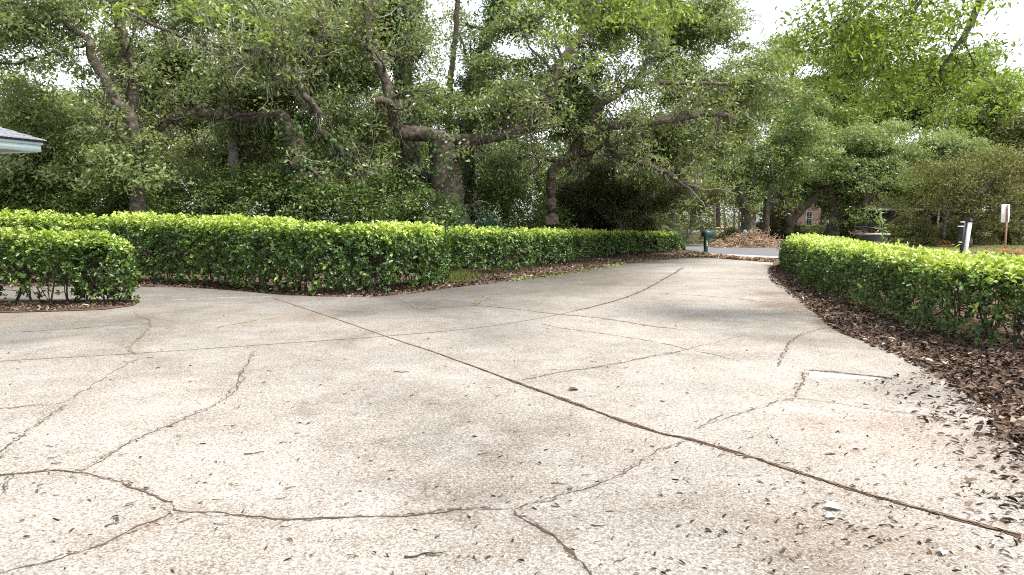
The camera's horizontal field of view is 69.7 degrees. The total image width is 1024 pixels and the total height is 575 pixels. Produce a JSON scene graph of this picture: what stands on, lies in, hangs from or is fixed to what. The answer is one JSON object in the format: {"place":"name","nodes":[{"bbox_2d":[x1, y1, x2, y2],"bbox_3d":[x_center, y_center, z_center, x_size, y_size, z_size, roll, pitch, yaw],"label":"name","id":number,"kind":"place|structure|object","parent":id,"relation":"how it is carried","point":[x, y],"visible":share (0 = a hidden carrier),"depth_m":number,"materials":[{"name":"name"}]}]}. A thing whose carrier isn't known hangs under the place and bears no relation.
{"place":"outdoors","nodes":[
{"label":"outdoors","id":0,"kind":"place"},
{"bbox_2d":[203,119,272,214],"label":"tree","id":1,"kind":"object","parent":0,"point":[233,153],"visible":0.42,"depth_m":24.60,"materials":[{"name":"green plant"}]},
{"bbox_2d":[0,246,703,296],"bbox_3d":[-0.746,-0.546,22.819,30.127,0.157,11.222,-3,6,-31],"label":"leaf litter","id":2,"kind":"object","parent":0,"point":[382,290],"visible":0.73,"depth_m":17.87,"materials":[{"name":"brown plant"}]},
{"bbox_2d":[0,183,60,271],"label":"azalea shrub","id":3,"kind":"object","parent":2,"relation":"on","point":[5,202],"visible":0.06,"depth_m":22.64,"materials":[{"name":"green plant"}]},
{"bbox_2d":[0,84,112,212],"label":"understorey tree","id":4,"kind":"object","parent":2,"relation":"on","point":[66,140],"depth_m":33.94,"materials":[{"name":"green plant"}]},
{"bbox_2d":[22,72,105,124],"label":"understorey tree","id":5,"kind":"object","parent":2,"relation":"on","point":[75,102],"visible":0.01,"depth_m":38.05,"materials":[{"name":"green plant"}]},
{"bbox_2d":[0,158,174,273],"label":"azalea shrub","id":6,"kind":"object","parent":2,"relation":"on","point":[68,195],"visible":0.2,"depth_m":22.14,"materials":[{"name":"green plant"}]},
{"bbox_2d":[0,0,198,274],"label":"live oak","id":7,"kind":"object","parent":2,"relation":"on","point":[56,121],"visible":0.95,"depth_m":20.94,"materials":[{"name":"green plant"}]},
{"bbox_2d":[31,81,175,199],"bbox_3d":[-20.035,-5.845,35.989,8.527,8.214,6.915,0,5,0],"label":"understorey tree","id":8,"kind":"object","parent":2,"relation":"on","point":[107,123],"visible":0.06,"depth_m":34.87,"materials":[{"name":"green plant"}]},
{"bbox_2d":[61,158,181,272],"bbox_3d":[-11.789,-2.127,22.073,4.048,3.717,2.967,0,5,0],"label":"azalea shrub","id":9,"kind":"object","parent":2,"relation":"on","point":[100,212],"visible":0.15,"depth_m":21.72,"materials":[{"name":"green plant"}]},
{"bbox_2d":[88,159,234,269],"bbox_3d":[-11.088,-2.272,23.384,5.420,3.770,4.355,-2,6,-20],"label":"azalea shrub","id":10,"kind":"object","parent":2,"relation":"on","point":[182,191],"visible":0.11,"depth_m":22.98,"materials":[{"name":"green plant"}]},
{"bbox_2d":[90,96,239,246],"bbox_3d":[-16.349,-5.557,35.100,7.850,7.816,6.999,2,6,23],"label":"understorey tree","id":11,"kind":"object","parent":2,"relation":"on","point":[202,138],"visible":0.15,"depth_m":33.98,"materials":[{"name":"green plant"}]},
{"bbox_2d":[182,108,246,200],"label":"understorey tree","id":12,"kind":"object","parent":2,"relation":"on","point":[195,126],"visible":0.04,"depth_m":36.34,"materials":[{"name":"green plant"}]},
{"bbox_2d":[137,0,297,200],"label":"understorey tree","id":13,"kind":"object","parent":2,"relation":"on","point":[216,37],"visible":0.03,"depth_m":36.06,"materials":[{"name":"green plant"}]},
{"bbox_2d":[0,207,453,294],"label":"clipped hedge","id":14,"kind":"object","parent":2,"relation":"on","point":[399,239],"visible":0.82,"depth_m":16.87,"materials":[{"name":"green plant"}]},
{"bbox_2d":[80,0,400,271],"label":"live oak","id":15,"kind":"object","parent":2,"relation":"on","point":[289,68],"visible":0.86,"depth_m":22.90,"materials":[{"name":"green plant"}]},
{"bbox_2d":[200,120,291,244],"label":"understorey tree","id":16,"kind":"object","parent":2,"relation":"on","point":[256,181],"visible":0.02,"depth_m":35.70,"materials":[{"name":"green plant"}]},
{"bbox_2d":[167,154,343,273],"bbox_3d":[-7.817,-2.213,22.598,5.363,3.768,4.033,0,5,0],"label":"azalea shrub","id":17,"kind":"object","parent":2,"relation":"on","point":[242,207],"visible":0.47,"depth_m":21.86,"materials":[{"name":"green plant"}]},
{"bbox_2d":[227,101,390,181],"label":"understorey tree","id":18,"kind":"object","parent":2,"relation":"on","point":[302,110],"visible":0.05,"depth_m":34.42,"materials":[{"name":"green plant"}]},
{"bbox_2d":[254,160,409,273],"bbox_3d":[-5.590,-2.164,22.744,5.016,3.682,3.998,-2,6,-18],"label":"azalea shrub","id":19,"kind":"object","parent":2,"relation":"on","point":[343,194],"visible":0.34,"depth_m":21.98,"materials":[{"name":"green plant"}]},
{"bbox_2d":[283,103,429,214],"bbox_3d":[-7.142,-5.297,35.822,7.735,7.149,6.942,4,7,37],"label":"understorey tree","id":20,"kind":"object","parent":2,"relation":"on","point":[388,150],"visible":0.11,"depth_m":34.31,"materials":[{"name":"green plant"}]},
{"bbox_2d":[331,4,397,214],"bbox_3d":[-9.152,-8.680,38.896,8.037,13.320,7.290,0,5,0],"label":"understorey tree","id":21,"kind":"object","parent":2,"relation":"on","point":[383,59],"visible":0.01,"depth_m":38.34,"materials":[{"name":"green plant"}]},
{"bbox_2d":[323,67,459,197],"bbox_3d":[-5.754,-6.233,36.829,7.394,8.840,6.314,0,5,0],"label":"understorey tree","id":22,"kind":"object","parent":2,"relation":"on","point":[381,91],"visible":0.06,"depth_m":35.95,"materials":[{"name":"green plant"}]},
{"bbox_2d":[337,170,475,270],"bbox_3d":[-3.526,-2.062,23.444,5.213,3.354,3.832,0,5,0],"label":"azalea shrub","id":23,"kind":"object","parent":2,"relation":"on","point":[413,211],"visible":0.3,"depth_m":23.05,"materials":[{"name":"green plant"}]},
{"bbox_2d":[410,200,478,268],"bbox_3d":[-2.304,-1.673,24.021,2.678,2.472,2.170,0,5,0],"label":"ornamental shrub","id":24,"kind":"object","parent":2,"relation":"on","point":[459,210],"visible":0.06,"depth_m":23.76,"materials":[{"name":"green plant"}]},
{"bbox_2d":[423,267,489,285],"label":"grass","id":25,"kind":"structure","parent":2,"relation":"on","point":[460,274],"depth_m":19.62,"materials":[{"name":"green plant"}]},
{"bbox_2d":[432,0,481,133],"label":"slender tree","id":26,"kind":"object","parent":2,"relation":"on","point":[456,20],"visible":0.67,"depth_m":31.33,"materials":[{"name":"green plant"}]},
{"bbox_2d":[308,0,650,267],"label":"live oak","id":27,"kind":"object","parent":2,"relation":"on","point":[511,103],"visible":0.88,"depth_m":24.92,"materials":[{"name":"green plant"}]},
{"bbox_2d":[436,0,527,223],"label":"ivy clad tree","id":28,"kind":"object","parent":2,"relation":"on","point":[465,83],"visible":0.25,"depth_m":28.32,"materials":[{"name":"green plant"}]},
{"bbox_2d":[469,206,506,266],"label":"ornamental shrub","id":29,"kind":"object","parent":2,"relation":"on","point":[492,222],"visible":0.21,"depth_m":24.63,"materials":[{"name":"green plant"}]},
{"bbox_2d":[420,139,575,228],"bbox_3d":[-0.712,-4.579,34.437,8.137,5.978,7.259,0,5,0],"label":"understorey tree","id":30,"kind":"object","parent":2,"relation":"on","point":[539,178],"visible":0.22,"depth_m":34.56,"materials":[{"name":"green plant"}]},
{"bbox_2d":[464,178,547,260],"bbox_3d":[-0.811,-2.608,28.836,5.224,3.499,4.060,0,5,0],"label":"azalea shrub","id":31,"kind":"object","parent":2,"relation":"on","point":[508,208],"visible":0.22,"depth_m":28.36,"materials":[{"name":"green plant"}]},
{"bbox_2d":[517,199,580,255],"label":"azalea shrub","id":32,"kind":"object","parent":2,"relation":"on","point":[565,224],"visible":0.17,"depth_m":30.72,"materials":[{"name":"green plant"}]},
{"bbox_2d":[440,224,686,273],"bbox_3d":[2.804,-1.746,28.368,2.570,1.532,18.477,3,6,31],"label":"clipped hedge","id":33,"kind":"object","parent":2,"relation":"on","point":[524,238],"visible":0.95,"depth_m":24.10,"materials":[{"name":"green plant"}]},
{"bbox_2d":[506,260,633,280],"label":"hedge clippings","id":34,"kind":"object","parent":2,"relation":"on","point":[561,273],"visible":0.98,"depth_m":21.68,"materials":[{"name":"brown plant"}]},
{"bbox_2d":[530,63,628,249],"bbox_3d":[3.209,-6.606,37.986,5.304,9.350,6.672,0,5,0],"label":"understorey tree","id":35,"kind":"object","parent":2,"relation":"on","point":[583,225],"visible":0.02,"depth_m":36.90,"materials":[{"name":"green plant"}]},
{"bbox_2d":[563,211,612,245],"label":"shade shrub","id":36,"kind":"object","parent":2,"relation":"on","point":[596,226],"visible":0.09,"depth_m":36.91,"materials":[{"name":"green plant"}]},
{"bbox_2d":[529,149,658,248],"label":"understorey tree","id":37,"kind":"object","parent":2,"relation":"on","point":[590,222],"visible":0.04,"depth_m":36.31,"materials":[{"name":"green plant"}]},
{"bbox_2d":[542,157,699,254],"bbox_3d":[5.276,-3.872,34.119,8.034,4.636,9.170,-2,6,-17],"label":"dark evergreen","id":38,"kind":"object","parent":2,"relation":"on","point":[593,188],"visible":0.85,"depth_m":32.29,"materials":[{"name":"green plant"}]},
{"bbox_2d":[594,213,667,248],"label":"shade shrub","id":39,"kind":"object","parent":2,"relation":"on","point":[636,227],"visible":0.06,"depth_m":37.86,"materials":[{"name":"green plant"}]},
{"bbox_2d":[599,211,679,248],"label":"roadside bush","id":40,"kind":"object","parent":2,"relation":"on","point":[672,226],"visible":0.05,"depth_m":39.37,"materials":[{"name":"green plant"}]},
{"bbox_2d":[498,0,813,262],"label":"live oak","id":41,"kind":"object","parent":2,"relation":"on","point":[656,144],"visible":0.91,"depth_m":26.63,"materials":[{"name":"green plant"}]},
{"bbox_2d":[635,224,686,252],"bbox_3d":[6.997,-2.257,35.956,2.807,1.647,2.877,0,5,0],"label":"palmetto","id":42,"kind":"object","parent":2,"relation":"on","point":[659,242],"visible":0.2,"depth_m":35.39,"materials":[{"name":"green plant"}]},
{"bbox_2d":[662,222,701,249],"bbox_3d":[8.772,-2.514,37.477,2.303,1.680,2.781,-3,6,-25],"label":"palmetto","id":43,"kind":"object","parent":2,"relation":"on","point":[684,235],"visible":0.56,"depth_m":37.27,"materials":[{"name":"green plant"}]},
{"bbox_2d":[0,258,1023,574],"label":"driveway","id":44,"kind":"structure","parent":0,"point":[668,332],"depth_m":5.36,"materials":[{"name":"concrete"}]},
{"bbox_2d":[0,299,138,311],"bbox_3d":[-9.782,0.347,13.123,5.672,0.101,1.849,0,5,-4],"label":"leaf litter","id":45,"kind":"object","parent":44,"relation":"on","point":[73,306],"visible":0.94,"depth_m":13.34,"materials":[{"name":"brown plant"}]},
{"bbox_2d":[0,225,141,306],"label":"clipped hedge","id":46,"kind":"object","parent":45,"relation":"on","point":[100,247],"visible":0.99,"depth_m":13.48,"materials":[{"name":"green plant"}]},
{"bbox_2d":[404,551,445,557],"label":"fallen twig","id":47,"kind":"object","parent":44,"relation":"on","point":[433,553],"visible":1,"depth_m":3.50,"materials":[{"name":"brown wood"}]},
{"bbox_2d":[0,297,1023,574],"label":"leaf litter","id":48,"kind":"object","parent":44,"relation":"on","point":[662,495],"visible":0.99,"depth_m":3.96,"materials":[{"name":"brown plant"}]},
{"bbox_2d":[688,252,775,262],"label":"leaf litter","id":49,"kind":"object","parent":44,"relation":"on","point":[732,257],"visible":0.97,"depth_m":29.03,"materials":[{"name":"plant"}]},
{"bbox_2d":[701,230,714,252],"bbox_3d":[9.003,-2.103,33.809,0.688,1.077,0.275,-4,6,-33],"label":"mailbox","id":50,"kind":"object","parent":49,"relation":"on","point":[707,235],"visible":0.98,"depth_m":33.69,"materials":[{"name":"green plastic"}]},
{"bbox_2d":[824,501,841,509],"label":"fallen leaf","id":51,"kind":"object","parent":44,"relation":"on","point":[829,504],"visible":1,"depth_m":4.06,"materials":[{"name":"white plant"}]},
{"bbox_2d":[864,369,1023,570],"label":"leaf litter","id":52,"kind":"object","parent":44,"relation":"on","point":[1002,435],"visible":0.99,"depth_m":5.30,"materials":[{"name":"brown plant"}]},
{"bbox_2d":[0,0,1023,222],"label":"sky","id":53,"kind":"structure","parent":0,"point":[1014,17],"materials":[{"name":"white"}]},
{"bbox_2d":[177,223,1023,262],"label":"ground","id":54,"kind":"structure","parent":0,"point":[971,250],"depth_m":43.23,"materials":[{"name":"soil"}]},
{"bbox_2d":[0,127,46,153],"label":"house","id":55,"kind":"structure","parent":54,"relation":"on","point":[11,141],"depth_m":11.56,"materials":[{"name":"blue paint"}]},
{"bbox_2d":[90,0,280,44],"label":"overhanging tree","id":56,"kind":"object","parent":54,"relation":"on","point":[227,6],"visible":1,"depth_m":9.61,"materials":[{"name":"green plant"}]},
{"bbox_2d":[54,127,1023,229],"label":"wood","id":57,"kind":"object","parent":54,"relation":"on","point":[727,215],"depth_m":88.26,"materials":[{"name":"green wood"}]},
{"bbox_2d":[490,0,711,72],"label":"overhanging tree","id":58,"kind":"object","parent":54,"relation":"on","point":[560,20],"visible":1,"depth_m":11.60,"materials":[{"name":"green plant"}]},
{"bbox_2d":[616,74,768,231],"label":"background tree","id":59,"kind":"object","parent":54,"relation":"on","point":[667,111],"visible":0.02,"depth_m":61.48,"materials":[{"name":"green plant"}]},
{"bbox_2d":[652,163,744,244],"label":"understorey tree","id":60,"kind":"object","parent":54,"relation":"on","point":[713,194],"visible":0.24,"depth_m":42.42,"materials":[{"name":"green plant"}]},
{"bbox_2d":[688,227,729,238],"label":"garden wall","id":61,"kind":"structure","parent":54,"relation":"on","point":[695,236],"depth_m":57.70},
{"bbox_2d":[708,201,720,239],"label":"sapling trunk","id":62,"kind":"object","parent":54,"relation":"on","point":[714,215],"visible":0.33,"depth_m":55.69,"materials":[{"name":"grey plant"}]},
{"bbox_2d":[716,200,727,230],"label":"sapling trunk","id":63,"kind":"object","parent":54,"relation":"on","point":[724,216],"visible":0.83,"depth_m":55.71,"materials":[{"name":"grey plant"}]},
{"bbox_2d":[712,224,738,241],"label":"roadside bush","id":64,"kind":"object","parent":54,"relation":"on","point":[729,231],"visible":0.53,"depth_m":49.58,"materials":[{"name":"green plant"}]},
{"bbox_2d":[685,143,768,226],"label":"background tree","id":65,"kind":"object","parent":54,"relation":"on","point":[718,214],"visible":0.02,"depth_m":74.44,"materials":[{"name":"green plant"}]},
{"bbox_2d":[723,198,737,236],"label":"sapling trunk","id":66,"kind":"object","parent":54,"relation":"on","point":[733,215],"visible":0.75,"depth_m":55.71,"materials":[{"name":"grey plant"}]},
{"bbox_2d":[736,207,740,236],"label":"sapling trunk","id":67,"kind":"object","parent":54,"relation":"on","point":[738,218],"visible":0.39,"depth_m":55.73,"materials":[{"name":"grey plant"}]},
{"bbox_2d":[708,227,783,247],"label":"branch pile","id":68,"kind":"object","parent":54,"relation":"on","point":[750,239],"visible":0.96,"depth_m":41.34,"materials":[{"name":"wood"}]},
{"bbox_2d":[687,28,853,234],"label":"roadside oak","id":69,"kind":"object","parent":54,"relation":"on","point":[783,165],"visible":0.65,"depth_m":46.38,"materials":[{"name":"green plant"}]},
{"bbox_2d":[756,201,796,239],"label":"roadside bush","id":70,"kind":"object","parent":54,"relation":"on","point":[772,215],"visible":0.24,"depth_m":54.42,"materials":[{"name":"green plant"}]},
{"bbox_2d":[727,50,834,129],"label":"background tree","id":71,"kind":"object","parent":54,"relation":"on","point":[786,74],"visible":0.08,"depth_m":65.99,"materials":[{"name":"green plant"}]},
{"bbox_2d":[758,214,804,241],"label":"roadside bush","id":72,"kind":"object","parent":54,"relation":"on","point":[773,225],"visible":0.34,"depth_m":51.44,"materials":[{"name":"green plant"}]},
{"bbox_2d":[774,225,805,239],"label":"palmetto","id":73,"kind":"object","parent":54,"relation":"on","point":[794,232],"visible":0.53,"depth_m":50.74,"materials":[{"name":"green plant"}]},
{"bbox_2d":[757,78,895,231],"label":"background tree","id":74,"kind":"object","parent":54,"relation":"on","point":[842,118],"visible":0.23,"depth_m":58.73,"materials":[{"name":"green plant"}]},
{"bbox_2d":[800,223,853,238],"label":"box hedge","id":75,"kind":"object","parent":54,"relation":"on","point":[814,229],"visible":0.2,"depth_m":57.66,"materials":[{"name":"green plant"}]},
{"bbox_2d":[662,237,1023,267],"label":"grass","id":76,"kind":"structure","parent":54,"relation":"on","point":[976,247],"depth_m":41.27,"materials":[{"name":"green plant"}]},
{"bbox_2d":[838,212,874,240],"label":"roadside bush","id":77,"kind":"object","parent":54,"relation":"on","point":[845,231],"visible":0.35,"depth_m":51.42,"materials":[{"name":"green plant"}]},
{"bbox_2d":[757,198,959,236],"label":"brick house","id":78,"kind":"structure","parent":54,"relation":"on","point":[810,216],"depth_m":65.56,"materials":[{"name":"brown brick"}]},
{"bbox_2d":[805,211,812,225],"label":"window","id":79,"kind":"structure","parent":78,"relation":"in","point":[809,216],"depth_m":63.69,"materials":[{"name":"white glass"}]},
{"bbox_2d":[755,107,973,237],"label":"roadside oak","id":80,"kind":"object","parent":54,"relation":"on","point":[831,188],"visible":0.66,"depth_m":49.26,"materials":[{"name":"green plant"}]},
{"bbox_2d":[794,21,947,237],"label":"background tree","id":81,"kind":"object","parent":54,"relation":"on","point":[891,115],"visible":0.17,"depth_m":60.57,"materials":[{"name":"green plant"}]},
{"bbox_2d":[855,226,889,243],"bbox_3d":[10.261,-1.035,20.996,0.690,1.431,0.670,0,5,0],"label":"waste bin","id":82,"kind":"object","parent":54,"relation":"on","point":[867,237],"visible":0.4,"depth_m":20.67,"materials":[{"name":"plastic"}]},
{"bbox_2d":[850,230,883,235],"bbox_3d":[10.164,-1.514,20.981,0.902,0.271,1.045,0,5,0],"label":"garden waste","id":83,"kind":"object","parent":82,"relation":"in","point":[864,231],"visible":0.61,"depth_m":20.89,"materials":[{"name":"plant"}]},
{"bbox_2d":[748,0,1023,139],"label":"overhanging tree","id":84,"kind":"object","parent":54,"relation":"on","point":[875,42],"visible":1,"depth_m":10.62,"materials":[{"name":"green plant"}]},
{"bbox_2d":[885,208,941,246],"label":"roadside bush","id":85,"kind":"object","parent":54,"relation":"on","point":[920,230],"visible":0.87,"depth_m":43.29,"materials":[{"name":"green plant"}]},
{"bbox_2d":[841,128,1001,242],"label":"roadside oak","id":86,"kind":"object","parent":54,"relation":"on","point":[898,183],"visible":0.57,"depth_m":47.85,"materials":[{"name":"green plant"}]},
{"bbox_2d":[866,43,1002,236],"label":"background tree","id":87,"kind":"object","parent":54,"relation":"on","point":[914,113],"visible":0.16,"depth_m":62.71,"materials":[{"name":"green plant"}]},
{"bbox_2d":[870,135,1023,247],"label":"spreading tree","id":88,"kind":"object","parent":54,"relation":"on","point":[1012,165],"visible":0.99,"depth_m":41.74,"materials":[{"name":"green plant"}]},
{"bbox_2d":[905,165,1023,235],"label":"background tree","id":89,"kind":"object","parent":54,"relation":"on","point":[956,214],"visible":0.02,"depth_m":65.62,"materials":[{"name":"green plant"}]},
{"bbox_2d":[919,61,1023,237],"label":"background tree","id":90,"kind":"object","parent":54,"relation":"on","point":[963,113],"visible":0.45,"depth_m":57.08,"materials":[{"name":"green plant"}]},
{"bbox_2d":[927,40,1021,219],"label":"background tree","id":91,"kind":"object","parent":54,"relation":"on","point":[981,65],"visible":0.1,"depth_m":63.86,"materials":[{"name":"green plant"}]},
{"bbox_2d":[927,212,1023,244],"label":"roadside bush","id":92,"kind":"object","parent":54,"relation":"on","point":[951,232],"visible":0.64,"depth_m":46.09,"materials":[{"name":"green plant"}]},
{"bbox_2d":[967,109,1023,219],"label":"background tree","id":93,"kind":"object","parent":54,"relation":"on","point":[1017,127],"visible":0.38,"depth_m":54.90,"materials":[{"name":"green plant"}]},
{"bbox_2d":[985,208,1023,244],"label":"roadside bush","id":94,"kind":"object","parent":54,"relation":"on","point":[1018,230],"visible":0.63,"depth_m":45.65,"materials":[{"name":"green plant"}]},
{"bbox_2d":[686,244,1018,256],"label":"road","id":95,"kind":"structure","parent":0,"point":[763,251],"depth_m":37.20,"materials":[{"name":"grey asphalt"}]},
{"bbox_2d":[725,254,777,257],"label":"gutter","id":96,"kind":"object","parent":95,"relation":"on","point":[754,256],"depth_m":31.31,"materials":[{"name":"concrete"}]},
{"bbox_2d":[686,242,1022,254],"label":"leaf litter","id":97,"kind":"object","parent":95,"relation":"on","point":[975,252],"visible":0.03,"depth_m":34.20,"materials":[{"name":"plant"}]},
{"bbox_2d":[1001,204,1009,253],"bbox_3d":[16.710,-1.754,24.947,0.285,2.128,0.074,0,5,0],"label":"road sign","id":98,"kind":"object","parent":95,"relation":"on","point":[1005,211],"visible":0.97,"depth_m":24.91,"materials":[{"name":"grey metal"}]},
{"bbox_2d":[768,260,1023,450],"bbox_3d":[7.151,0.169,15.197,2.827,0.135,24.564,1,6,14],"label":"leaf litter","id":99,"kind":"object","parent":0,"point":[972,385],"visible":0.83,"depth_m":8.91,"materials":[{"name":"brown plant"}]},
{"bbox_2d":[874,205,889,243],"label":"tall weed","id":100,"kind":"object","parent":99,"relation":"on","point":[881,227],"visible":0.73,"depth_m":18.93,"materials":[{"name":"green plant"}]},
{"bbox_2d":[776,232,1023,346],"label":"clipped hedge","id":101,"kind":"object","parent":99,"relation":"on","point":[894,271],"visible":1,"depth_m":11.03,"materials":[{"name":"green plant"}]},
{"bbox_2d":[957,222,965,253],"bbox_3d":[13.124,-1.146,21.538,0.247,1.561,0.084,0,5,0],"label":"metal pole","id":102,"kind":"object","parent":99,"relation":"on","point":[962,237],"visible":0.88,"depth_m":21.48,"materials":[{"name":"grey metal"}]},
{"bbox_2d":[963,218,972,251],"bbox_3d":[13.273,-1.188,21.483,0.263,1.661,0.132,0,5,0],"label":"utility post","id":103,"kind":"object","parent":99,"relation":"on","point":[968,232],"visible":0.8,"depth_m":21.41,"materials":[{"name":"white paint"}]},
{"bbox_2d":[981,247,1023,255],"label":"weed clump","id":104,"kind":"object","parent":99,"relation":"on","point":[1006,250],"visible":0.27,"depth_m":17.54,"materials":[{"name":"orange plant"}]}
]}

